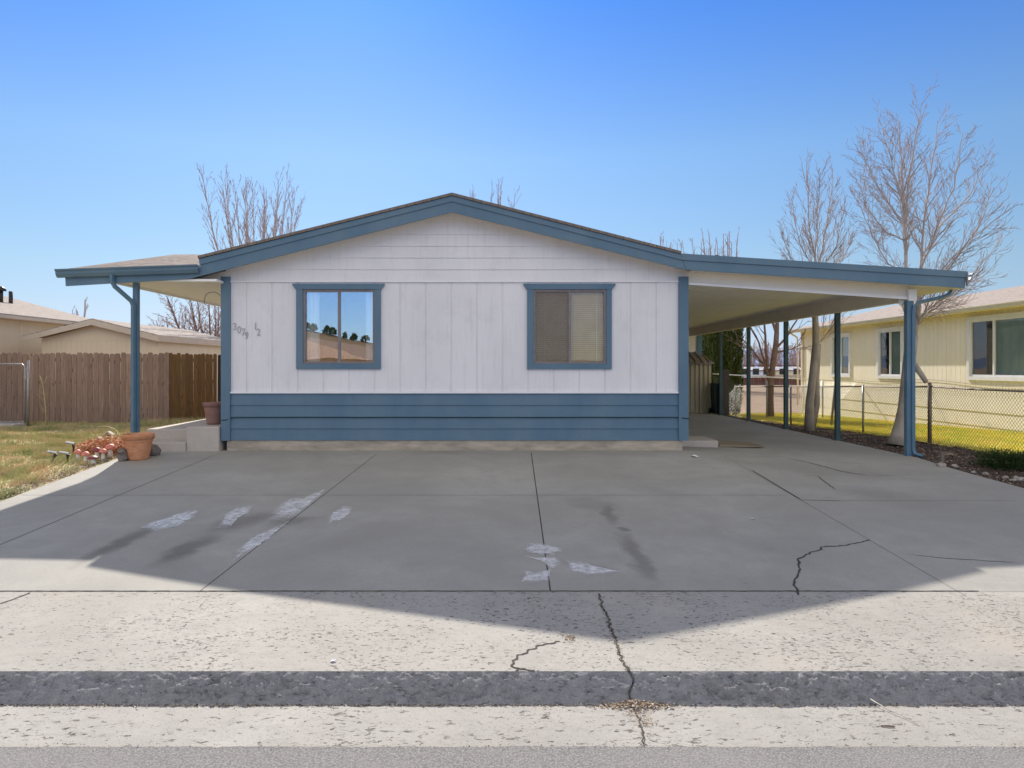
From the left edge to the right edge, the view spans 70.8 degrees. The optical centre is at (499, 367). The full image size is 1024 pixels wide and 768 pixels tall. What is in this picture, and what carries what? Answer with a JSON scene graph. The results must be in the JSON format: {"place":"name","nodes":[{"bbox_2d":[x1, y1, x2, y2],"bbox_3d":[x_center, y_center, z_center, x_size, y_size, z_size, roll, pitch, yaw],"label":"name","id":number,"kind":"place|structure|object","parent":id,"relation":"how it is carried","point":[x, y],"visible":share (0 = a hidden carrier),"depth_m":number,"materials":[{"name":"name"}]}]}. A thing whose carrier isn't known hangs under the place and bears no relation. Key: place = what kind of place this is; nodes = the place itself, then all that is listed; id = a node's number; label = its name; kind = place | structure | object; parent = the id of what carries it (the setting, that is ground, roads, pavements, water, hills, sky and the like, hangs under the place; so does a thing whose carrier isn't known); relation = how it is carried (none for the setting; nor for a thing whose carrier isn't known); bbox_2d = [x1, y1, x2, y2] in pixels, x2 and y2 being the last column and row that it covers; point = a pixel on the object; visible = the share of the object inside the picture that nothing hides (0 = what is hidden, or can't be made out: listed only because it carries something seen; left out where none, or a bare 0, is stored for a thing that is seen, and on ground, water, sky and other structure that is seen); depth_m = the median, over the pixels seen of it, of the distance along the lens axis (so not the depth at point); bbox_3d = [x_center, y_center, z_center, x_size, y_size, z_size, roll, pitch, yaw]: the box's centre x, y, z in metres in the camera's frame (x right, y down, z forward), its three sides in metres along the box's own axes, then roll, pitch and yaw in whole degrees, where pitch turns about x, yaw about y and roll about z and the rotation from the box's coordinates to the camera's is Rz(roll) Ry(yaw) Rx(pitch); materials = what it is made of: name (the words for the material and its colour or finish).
{"place":"outdoors","nodes":[
{"label":"outdoors","id":0,"kind":"place"},
{"bbox_2d":[0,415,205,500],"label":"lawn","id":1,"kind":"structure","parent":0,"point":[26,490],"depth_m":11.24,"materials":[{"name":"plant"}]},
{"bbox_2d":[0,423,25,426],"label":"concrete pad","id":2,"kind":"object","parent":1,"relation":"on","point":[13,424],"visible":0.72,"depth_m":17.52,"materials":[{"name":"grey concrete"}]},
{"bbox_2d":[0,360,29,425],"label":"chain link gate","id":3,"kind":"structure","parent":1,"relation":"on","point":[28,393],"depth_m":17.90,"materials":[{"name":"metal"}]},
{"bbox_2d":[39,375,51,425],"bbox_3d":[-11.306,0.806,17.847,0.384,1.289,0.137,0,0,0],"label":"dry weed","id":4,"kind":"object","parent":1,"relation":"on","point":[44,401],"visible":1,"depth_m":17.87,"materials":[{"name":"yellow plant"}]},
{"bbox_2d":[47,450,57,460],"bbox_3d":[-7.135,1.428,11.499,0.144,0.209,0.072,0,0,-9],"label":"solar light","id":5,"kind":"object","parent":1,"relation":"on","point":[54,453],"visible":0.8,"depth_m":11.49,"materials":[{"name":"black plastic"}]},
{"bbox_2d":[0,455,115,499],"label":"dead leaves","id":6,"kind":"object","parent":1,"relation":"on","point":[37,485],"visible":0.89,"depth_m":10.35,"materials":[{"name":"brown plant"}]},
{"bbox_2d":[59,451,69,461],"bbox_3d":[-6.940,1.431,11.498,0.148,0.194,0.069,0,0,-9],"label":"solar light","id":7,"kind":"object","parent":1,"relation":"on","point":[66,453],"visible":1,"depth_m":11.49,"materials":[{"name":"black plastic"}]},
{"bbox_2d":[65,441,74,451],"bbox_3d":[-7.253,1.364,12.184,0.147,0.233,0.071,0,0,-9],"label":"solar light","id":8,"kind":"object","parent":1,"relation":"on","point":[72,443],"visible":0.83,"depth_m":12.18,"materials":[{"name":"black plastic"}]},
{"bbox_2d":[73,449,81,460],"bbox_3d":[-6.779,1.421,11.577,0.130,0.202,0.130,0,0,0],"label":"mushroom ornament","id":9,"kind":"object","parent":1,"relation":"on","point":[77,452],"visible":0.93,"depth_m":11.55,"materials":[{"name":"red ceramic"}]},
{"bbox_2d":[0,352,169,422],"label":"wooden fence","id":10,"kind":"object","parent":1,"relation":"on","point":[69,382],"visible":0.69,"depth_m":18.90,"materials":[{"name":"brown wood"}]},
{"bbox_2d":[81,451,90,461],"bbox_3d":[-6.576,1.435,11.448,0.140,0.192,0.140,0,0,0],"label":"mushroom ornament","id":11,"kind":"object","parent":1,"relation":"on","point":[85,454],"visible":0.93,"depth_m":11.42,"materials":[{"name":"red ceramic"}]},
{"bbox_2d":[87,455,98,464],"bbox_3d":[-6.390,1.464,11.321,0.170,0.152,0.170,0,0,0],"label":"mushroom ornament","id":12,"kind":"object","parent":1,"relation":"on","point":[92,457],"visible":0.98,"depth_m":11.29,"materials":[{"name":"red ceramic"}]},
{"bbox_2d":[92,447,99,456],"bbox_3d":[-6.544,1.407,11.710,0.150,0.212,0.150,0,0,0],"label":"mushroom ornament","id":13,"kind":"object","parent":1,"relation":"on","point":[96,450],"visible":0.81,"depth_m":11.68,"materials":[{"name":"red ceramic"}]},
{"bbox_2d":[74,433,123,454],"bbox_3d":[-6.693,1.302,12.403,1.137,0.343,0.970,0,0,0],"label":"dried plant","id":14,"kind":"object","parent":1,"relation":"on","point":[102,444],"visible":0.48,"depth_m":12.22,"materials":[{"name":"orange plant"}]},
{"bbox_2d":[98,449,107,460],"bbox_3d":[-6.404,1.417,11.643,0.140,0.202,0.140,0,0,0],"label":"mushroom ornament","id":15,"kind":"object","parent":1,"relation":"on","point":[102,451],"visible":0.98,"depth_m":11.62,"materials":[{"name":"red ceramic"}]},
{"bbox_2d":[103,431,114,436],"bbox_3d":[-7.006,1.309,12.921,0.170,0.323,0.100,0,0,0],"label":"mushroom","id":16,"kind":"object","parent":1,"relation":"on","point":[109,434],"visible":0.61,"depth_m":12.91,"materials":[{"name":"white ceramic"}]},
{"bbox_2d":[105,444,115,456],"bbox_3d":[-6.396,1.383,11.845,0.170,0.242,0.170,0,0,0],"label":"mushroom ornament","id":17,"kind":"object","parent":1,"relation":"on","point":[109,447],"visible":0.97,"depth_m":11.81,"materials":[{"name":"red ceramic"}]},
{"bbox_2d":[98,426,125,445],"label":"ornamental grass","id":18,"kind":"object","parent":1,"relation":"on","point":[111,432],"depth_m":12.92,"materials":[{"name":"yellow plant"}]},
{"bbox_2d":[0,385,955,672],"bbox_3d":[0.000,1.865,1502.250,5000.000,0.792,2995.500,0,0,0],"label":"ground","id":19,"kind":"structure","parent":0,"point":[760,403],"depth_m":46.07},
{"bbox_2d":[0,286,88,354],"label":"neighbour house","id":20,"kind":"structure","parent":19,"relation":"on","point":[19,319],"depth_m":24.48,"materials":[{"name":"yellow paint"}]},
{"bbox_2d":[72,297,87,316],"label":"bare tree","id":21,"kind":"object","parent":19,"relation":"on","point":[85,308],"visible":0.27,"depth_m":59.95,"materials":[{"name":"brown plant"}]},
{"bbox_2d":[22,318,220,412],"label":"garage","id":22,"kind":"structure","parent":19,"relation":"on","point":[93,336],"depth_m":23.00,"materials":[{"name":"yellow paint"}]},
{"bbox_2d":[146,311,207,330],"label":"bare tree","id":23,"kind":"object","parent":19,"relation":"on","point":[174,321],"visible":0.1,"depth_m":51.44,"materials":[{"name":"brown plant"}]},
{"bbox_2d":[152,293,220,337],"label":"bare tree","id":24,"kind":"object","parent":19,"relation":"on","point":[211,330],"visible":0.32,"depth_m":44.75,"materials":[{"name":"brown plant"}]},
{"bbox_2d":[147,419,226,451],"bbox_3d":[-5.570,1.315,15.440,1.460,0.570,6.120,0,0,0],"label":"porch landing","id":25,"kind":"object","parent":19,"relation":"on","point":[198,435],"visible":0.41,"depth_m":12.42,"materials":[{"name":"concrete"}]},
{"bbox_2d":[203,402,220,424],"bbox_3d":[-5.140,0.830,13.000,0.400,0.400,0.400,0,0,0],"label":"flower pot","id":26,"kind":"object","parent":25,"relation":"on","point":[212,410],"visible":0.79,"depth_m":12.86,"materials":[{"name":"ceramic"}]},
{"bbox_2d":[169,353,216,420],"bbox_3d":[-8.385,0.543,19.697,0.069,1.853,1.658,0,0,24],"label":"wooden fence","id":27,"kind":"object","parent":19,"relation":"on","point":[193,383],"visible":0.81,"depth_m":19.62,"materials":[{"name":"brown wood"}]},
{"bbox_2d":[218,355,220,401],"bbox_3d":[-6.450,0.544,20.502,3.100,1.853,0.070,0,0,-1],"label":"wooden fence","id":28,"kind":"object","parent":19,"relation":"on","point":[219,378],"visible":0.02,"depth_m":20.44,"materials":[{"name":"brown wood"}]},
{"bbox_2d":[196,162,305,250],"bbox_3d":[-11.904,-4.496,36.134,4.356,12.092,4.786,0,0,24],"label":"bare tree","id":29,"kind":"object","parent":19,"relation":"on","point":[263,232],"visible":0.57,"depth_m":35.43,"materials":[{"name":"brown plant"}]},
{"bbox_2d":[54,193,701,449],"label":"house","id":30,"kind":"structure","parent":19,"relation":"on","point":[451,321],"depth_m":12.53,"materials":[{"name":"white paint"}]},
{"bbox_2d":[292,284,384,368],"bbox_3d":[-2.790,-0.708,12.558,1.595,1.480,0.158,0,0,0],"label":"window","id":31,"kind":"structure","parent":30,"relation":"in","point":[373,291],"depth_m":12.51,"materials":[{"name":"blue wood"}]},
{"bbox_2d":[523,284,615,368],"bbox_3d":[1.220,-0.708,12.544,1.598,1.480,0.129,0,0,0],"label":"window","id":32,"kind":"structure","parent":30,"relation":"in","point":[552,323],"depth_m":12.52,"materials":[{"name":"blue wood"}]},
{"bbox_2d":[470,178,519,207],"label":"bare tree","id":33,"kind":"object","parent":19,"relation":"on","point":[498,198],"visible":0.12,"depth_m":43.73,"materials":[{"name":"brown plant"}]},
{"bbox_2d":[661,238,684,252],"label":"bare tree","id":34,"kind":"object","parent":19,"relation":"on","point":[675,242],"visible":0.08,"depth_m":77.35,"materials":[{"name":"brown plant"}]},
{"bbox_2d":[682,238,716,254],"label":"bare tree","id":35,"kind":"object","parent":19,"relation":"on","point":[697,246],"visible":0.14,"depth_m":74.08,"materials":[{"name":"brown plant"}]},
{"bbox_2d":[701,227,739,256],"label":"bare tree","id":36,"kind":"object","parent":19,"relation":"on","point":[729,248],"visible":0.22,"depth_m":63.94,"materials":[{"name":"brown plant"}]},
{"bbox_2d":[741,349,763,366],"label":"bare tree","id":37,"kind":"object","parent":19,"relation":"on","point":[744,363],"visible":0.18,"depth_m":149.23,"materials":[{"name":"brown plant"}]},
{"bbox_2d":[741,367,768,377],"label":"house","id":38,"kind":"structure","parent":19,"relation":"on","point":[758,373],"depth_m":140.00,"materials":[{"name":"white plastic"}]},
{"bbox_2d":[753,368,758,374],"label":"window","id":39,"kind":"structure","parent":38,"relation":"in","point":[754,372],"depth_m":139.96,"materials":[{"name":"black glass"}]},
{"bbox_2d":[743,339,771,366],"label":"bare tree","id":40,"kind":"object","parent":19,"relation":"on","point":[753,348],"visible":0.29,"depth_m":151.56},
{"bbox_2d":[755,345,782,366],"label":"bare tree","id":41,"kind":"object","parent":19,"relation":"on","point":[778,356],"visible":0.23,"depth_m":154.84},
{"bbox_2d":[743,365,800,384],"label":"wooden fence","id":42,"kind":"object","parent":19,"relation":"on","point":[759,381],"visible":0.1,"depth_m":90.00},
{"bbox_2d":[768,342,800,366],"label":"bare tree","id":43,"kind":"object","parent":19,"relation":"on","point":[792,359],"visible":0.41,"depth_m":158.58,"materials":[{"name":"brown plant"}]},
{"bbox_2d":[774,367,800,377],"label":"house","id":44,"kind":"structure","parent":19,"relation":"on","point":[792,374],"depth_m":142.00,"materials":[{"name":"white paint"}]},
{"bbox_2d":[793,368,799,374],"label":"window","id":45,"kind":"structure","parent":44,"relation":"in","point":[794,372],"depth_m":141.96,"materials":[{"name":"black glass"}]},
{"bbox_2d":[781,346,800,367],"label":"bare tree","id":46,"kind":"object","parent":19,"relation":"on","point":[796,358],"visible":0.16,"depth_m":161.31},
{"bbox_2d":[788,285,1023,432],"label":"neighbour house","id":47,"kind":"structure","parent":19,"relation":"on","point":[979,342],"depth_m":21.14,"materials":[{"name":"yellow paint"}]},
{"bbox_2d":[830,333,850,377],"bbox_3d":[12.925,-0.445,27.174,0.140,1.650,1.535,0,0,0],"label":"window","id":48,"kind":"structure","parent":47,"relation":"in","point":[845,337],"depth_m":27.04,"materials":[{"name":"white plastic"}]},
{"bbox_2d":[876,326,902,378],"bbox_3d":[13.153,-0.365,23.762,0.595,2.290,3.361,0,0,0],"label":"window","id":49,"kind":"structure","parent":47,"relation":"in","point":[889,341],"depth_m":23.78,"materials":[{"name":"white plastic"}]},
{"bbox_2d":[966,311,1023,380],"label":"window","id":50,"kind":"structure","parent":47,"relation":"in","point":[994,343],"depth_m":18.75,"materials":[{"name":"white plastic"}]},
{"bbox_2d":[0,413,1023,594],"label":"driveway","id":51,"kind":"structure","parent":0,"point":[662,520],"depth_m":8.03,"materials":[{"name":"concrete"}]},
{"bbox_2d":[116,448,127,461],"bbox_3d":[-6.005,1.405,11.488,0.181,0.242,0.162,0,0,-33],"label":"rock","id":52,"kind":"object","parent":51,"relation":"on","point":[121,456],"visible":0.98,"depth_m":11.44,"materials":[{"name":"grey stone"}]},
{"bbox_2d":[121,432,154,460],"bbox_3d":[-5.846,1.287,11.652,0.500,0.420,0.500,0,0,0],"label":"flower pot","id":53,"kind":"object","parent":51,"relation":"on","point":[137,446],"visible":0.98,"depth_m":11.49,"materials":[{"name":"ceramic"}]},
{"bbox_2d":[150,444,161,455],"bbox_3d":[-5.762,1.386,11.961,0.226,0.229,0.200,0,0,30],"label":"rock","id":54,"kind":"object","parent":51,"relation":"on","point":[156,450],"visible":0.66,"depth_m":11.93,"materials":[{"name":"grey stone"}]},
{"bbox_2d":[148,511,194,528],"bbox_3d":[-3.688,1.722,8.130,0.501,0.072,1.061,0,0,0],"label":"stain","id":55,"kind":"object","parent":51,"relation":"on","point":[184,516],"visible":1,"depth_m":8.08,"materials":[{"name":"grey paint"}]},
{"bbox_2d":[222,507,249,524],"bbox_3d":[-3.051,1.711,8.290,0.304,0.080,1.189,0,0,0],"label":"stain","id":56,"kind":"object","parent":51,"relation":"on","point":[232,515],"visible":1,"depth_m":8.29,"materials":[{"name":"grey paint"}]},
{"bbox_2d":[237,528,279,556],"bbox_3d":[-2.460,1.775,7.350,0.263,0.115,1.694,0,0,0],"label":"stain","id":57,"kind":"object","parent":51,"relation":"on","point":[251,543],"visible":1,"depth_m":7.32,"materials":[{"name":"grey paint"}]},
{"bbox_2d":[276,490,322,514],"bbox_3d":[-2.481,1.670,8.892,0.433,0.131,1.938,0,0,0],"label":"stain","id":58,"kind":"object","parent":51,"relation":"on","point":[301,502],"visible":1,"depth_m":8.78,"materials":[{"name":"white paint"}]},
{"bbox_2d":[330,508,349,520],"bbox_3d":[-1.847,1.705,8.371,0.265,0.063,0.936,0,0,0],"label":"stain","id":59,"kind":"object","parent":51,"relation":"on","point":[341,514],"visible":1,"depth_m":8.33,"materials":[{"name":"white paint"}]},
{"bbox_2d":[0,484,1021,750],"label":"grit","id":60,"kind":"object","parent":51,"relation":"on","point":[532,746],"visible":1,"depth_m":3.86,"materials":[{"name":"grey gravel"}]},
{"bbox_2d":[523,571,549,580],"bbox_3d":[0.334,1.841,6.364,0.326,0.029,0.427,0,0,0],"label":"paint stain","id":61,"kind":"object","parent":51,"relation":"on","point":[542,576],"visible":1,"depth_m":6.33,"materials":[{"name":"grey paint"}]},
{"bbox_2d":[528,544,557,553],"bbox_3d":[0.415,1.792,7.072,0.428,0.032,0.402,0,0,30],"label":"paint stain","id":62,"kind":"object","parent":51,"relation":"on","point":[549,550],"visible":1,"depth_m":7.10,"materials":[{"name":"grey paint"}]},
{"bbox_2d":[531,557,557,566],"bbox_3d":[0.472,1.818,6.774,0.275,0.029,0.521,0,0,-31],"label":"ice patch","id":63,"kind":"object","parent":51,"relation":"on","point":[548,561],"visible":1,"depth_m":6.75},
{"bbox_2d":[570,563,614,573],"bbox_3d":[0.785,1.827,6.534,0.683,0.032,0.332,0,0,43],"label":"paint stain","id":64,"kind":"object","parent":51,"relation":"on","point":[580,567],"visible":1,"depth_m":6.50,"materials":[{"name":"grey paint"}]},
{"bbox_2d":[682,436,717,446],"bbox_3d":[3.660,1.450,13.650,0.720,0.200,0.900,0,0,0],"label":"side step","id":65,"kind":"object","parent":51,"relation":"on","point":[698,441],"visible":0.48,"depth_m":13.20,"materials":[{"name":"concrete"}]},
{"bbox_2d":[717,440,764,446],"bbox_3d":[4.470,1.445,13.650,0.860,0.050,0.800,0,0,0],"label":"wooden board","id":66,"kind":"object","parent":51,"relation":"on","point":[733,444],"visible":0.79,"depth_m":13.41,"materials":[{"name":"wood"}]},
{"bbox_2d":[675,253,973,457],"bbox_3d":[5.525,-0.174,19.297,4.930,3.479,14.405,0,0,0],"label":"carport","id":67,"kind":"object","parent":51,"relation":"on","point":[727,293],"visible":0.87,"depth_m":12.53,"materials":[{"name":"blue metal"}]},
{"bbox_2d":[936,462,946,466],"bbox_3d":[7.046,1.564,11.481,0.144,0.097,0.155,0,0,45],"label":"stone","id":68,"kind":"object","parent":51,"relation":"on","point":[940,464],"visible":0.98,"depth_m":11.46,"materials":[{"name":"grey stone"}]},
{"bbox_2d":[0,592,1023,670],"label":"pavement","id":69,"kind":"structure","parent":0,"point":[478,631],"depth_m":5.14,"materials":[{"name":"grey concrete"}]},
{"bbox_2d":[0,702,1023,747],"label":"gutter pan","id":70,"kind":"object","parent":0,"point":[433,726],"visible":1,"depth_m":4.07,"materials":[{"name":"concrete"}]},
{"bbox_2d":[0,671,1023,704],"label":"kerb","id":71,"kind":"structure","parent":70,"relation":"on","point":[498,687],"depth_m":4.41,"materials":[{"name":"concrete"}]},
{"bbox_2d":[1,699,1023,725],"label":"leaf litter","id":72,"kind":"object","parent":70,"relation":"on","point":[635,703],"visible":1,"depth_m":4.31,"materials":[{"name":"brown plant"}]},
{"bbox_2d":[870,698,921,724],"bbox_3d":[2.297,2.008,4.198,0.049,0.023,0.306,0,0,-31],"label":"twig","id":73,"kind":"object","parent":70,"relation":"on","point":[895,712],"visible":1,"depth_m":4.19,"materials":[{"name":"wood"}]},
{"bbox_2d":[0,746,1023,767],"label":"road","id":74,"kind":"structure","parent":0,"point":[515,757],"depth_m":3.72,"materials":[{"name":"grey asphalt"}]},
{"bbox_2d":[0,0,1023,349],"label":"sky","id":75,"kind":"structure","parent":0,"point":[641,120],"materials":[{"name":"blue"}]},
{"bbox_2d":[689,351,714,412],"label":"metal shed","id":76,"kind":"structure","parent":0,"point":[700,373],"depth_m":24.34,"materials":[{"name":"beige metal"}]},
{"bbox_2d":[742,350,800,366],"bbox_3d":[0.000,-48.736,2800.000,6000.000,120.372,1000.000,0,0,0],"label":"hills","id":77,"kind":"structure","parent":0,"point":[757,361],"depth_m":2725.84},
{"bbox_2d":[713,413,1023,487],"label":"mulch bed","id":78,"kind":"object","parent":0,"point":[979,472],"visible":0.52,"depth_m":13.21,"materials":[{"name":"brown wood"}]},
{"bbox_2d":[708,383,718,413],"bbox_3d":[7.280,1.034,23.974,0.440,1.008,0.628,0,0,0],"label":"wheelie bin","id":79,"kind":"object","parent":78,"relation":"on","point":[714,390],"visible":0.59,"depth_m":23.75,"materials":[{"name":"black plastic"}]},
{"bbox_2d":[723,370,728,414],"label":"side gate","id":80,"kind":"structure","parent":78,"relation":"on","point":[725,392],"depth_m":23.50,"materials":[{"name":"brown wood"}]},
{"bbox_2d":[768,148,860,430],"bbox_3d":[7.883,-1.959,17.834,2.338,7.041,1.502,0,0,9],"label":"bare tree","id":81,"kind":"object","parent":78,"relation":"on","point":[812,404],"visible":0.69,"depth_m":17.73,"materials":[{"name":"brown plant"}]},
{"bbox_2d":[837,70,1020,445],"bbox_3d":[8.669,-2.068,14.291,4.259,7.282,2.329,0,0,0],"label":"bare tree","id":82,"kind":"object","parent":78,"relation":"on","point":[896,436],"visible":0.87,"depth_m":14.18,"materials":[{"name":"brown plant"}]},
{"bbox_2d":[939,452,947,462],"bbox_3d":[7.177,1.496,11.626,0.100,0.260,0.056,0,0,0],"label":"short stake","id":83,"kind":"object","parent":78,"relation":"on","point":[942,457],"visible":0.82,"depth_m":11.61,"materials":[{"name":"metal"}]},
{"bbox_2d":[962,447,1023,470],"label":"juniper bush","id":84,"kind":"object","parent":78,"relation":"on","point":[997,459],"visible":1,"depth_m":11.28,"materials":[{"name":"plant"}]},
{"bbox_2d":[1009,476,1023,481],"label":"stone","id":85,"kind":"object","parent":78,"relation":"on","point":[1017,478],"visible":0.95,"depth_m":10.27,"materials":[{"name":"grey stone"}]},
{"bbox_2d":[729,413,1023,453],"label":"neighbour lawn","id":86,"kind":"structure","parent":0,"point":[944,444],"depth_m":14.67,"materials":[{"name":"green plant"}]},
{"bbox_2d":[702,255,733,411],"bbox_3d":[8.662,-1.261,28.611,1.445,6.437,1.400,0,0,0],"label":"arborvitae","id":87,"kind":"object","parent":86,"relation":"on","point":[710,349],"visible":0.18,"depth_m":28.15,"materials":[{"name":"green plant"}]},
{"bbox_2d":[713,328,744,414],"bbox_3d":[9.205,-1.289,29.395,1.664,6.535,1.660,0,0,0],"label":"arborvitae","id":88,"kind":"object","parent":86,"relation":"on","point":[737,355],"visible":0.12,"depth_m":28.87,"materials":[{"name":"green plant"}]},
{"bbox_2d":[723,260,811,416],"bbox_3d":[10.210,-1.181,27.051,3.562,6.191,1.492,0,0,7],"label":"bare tree","id":89,"kind":"object","parent":86,"relation":"on","point":[775,351],"visible":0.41,"depth_m":26.95,"materials":[{"name":"brown plant"}]},
{"bbox_2d":[712,373,856,417],"bbox_3d":[10.162,1.047,25.817,5.279,1.668,0.078,0,0,0],"label":"fence","id":90,"kind":"object","parent":86,"relation":"on","point":[766,402],"visible":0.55,"depth_m":25.80,"materials":[{"name":"grey metal"}]},
{"bbox_2d":[830,389,833,424],"bbox_3d":[9.745,1.087,21.000,0.225,1.338,0.068,0,0,-18],"label":"leaning post","id":91,"kind":"object","parent":86,"relation":"on","point":[832,411],"visible":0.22,"depth_m":20.97,"materials":[{"name":"metal"}]},
{"bbox_2d":[735,382,1023,452],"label":"chain link fence","id":92,"kind":"object","parent":86,"relation":"on","point":[930,386],"visible":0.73,"depth_m":15.20,"materials":[{"name":"metal"}]}
]}

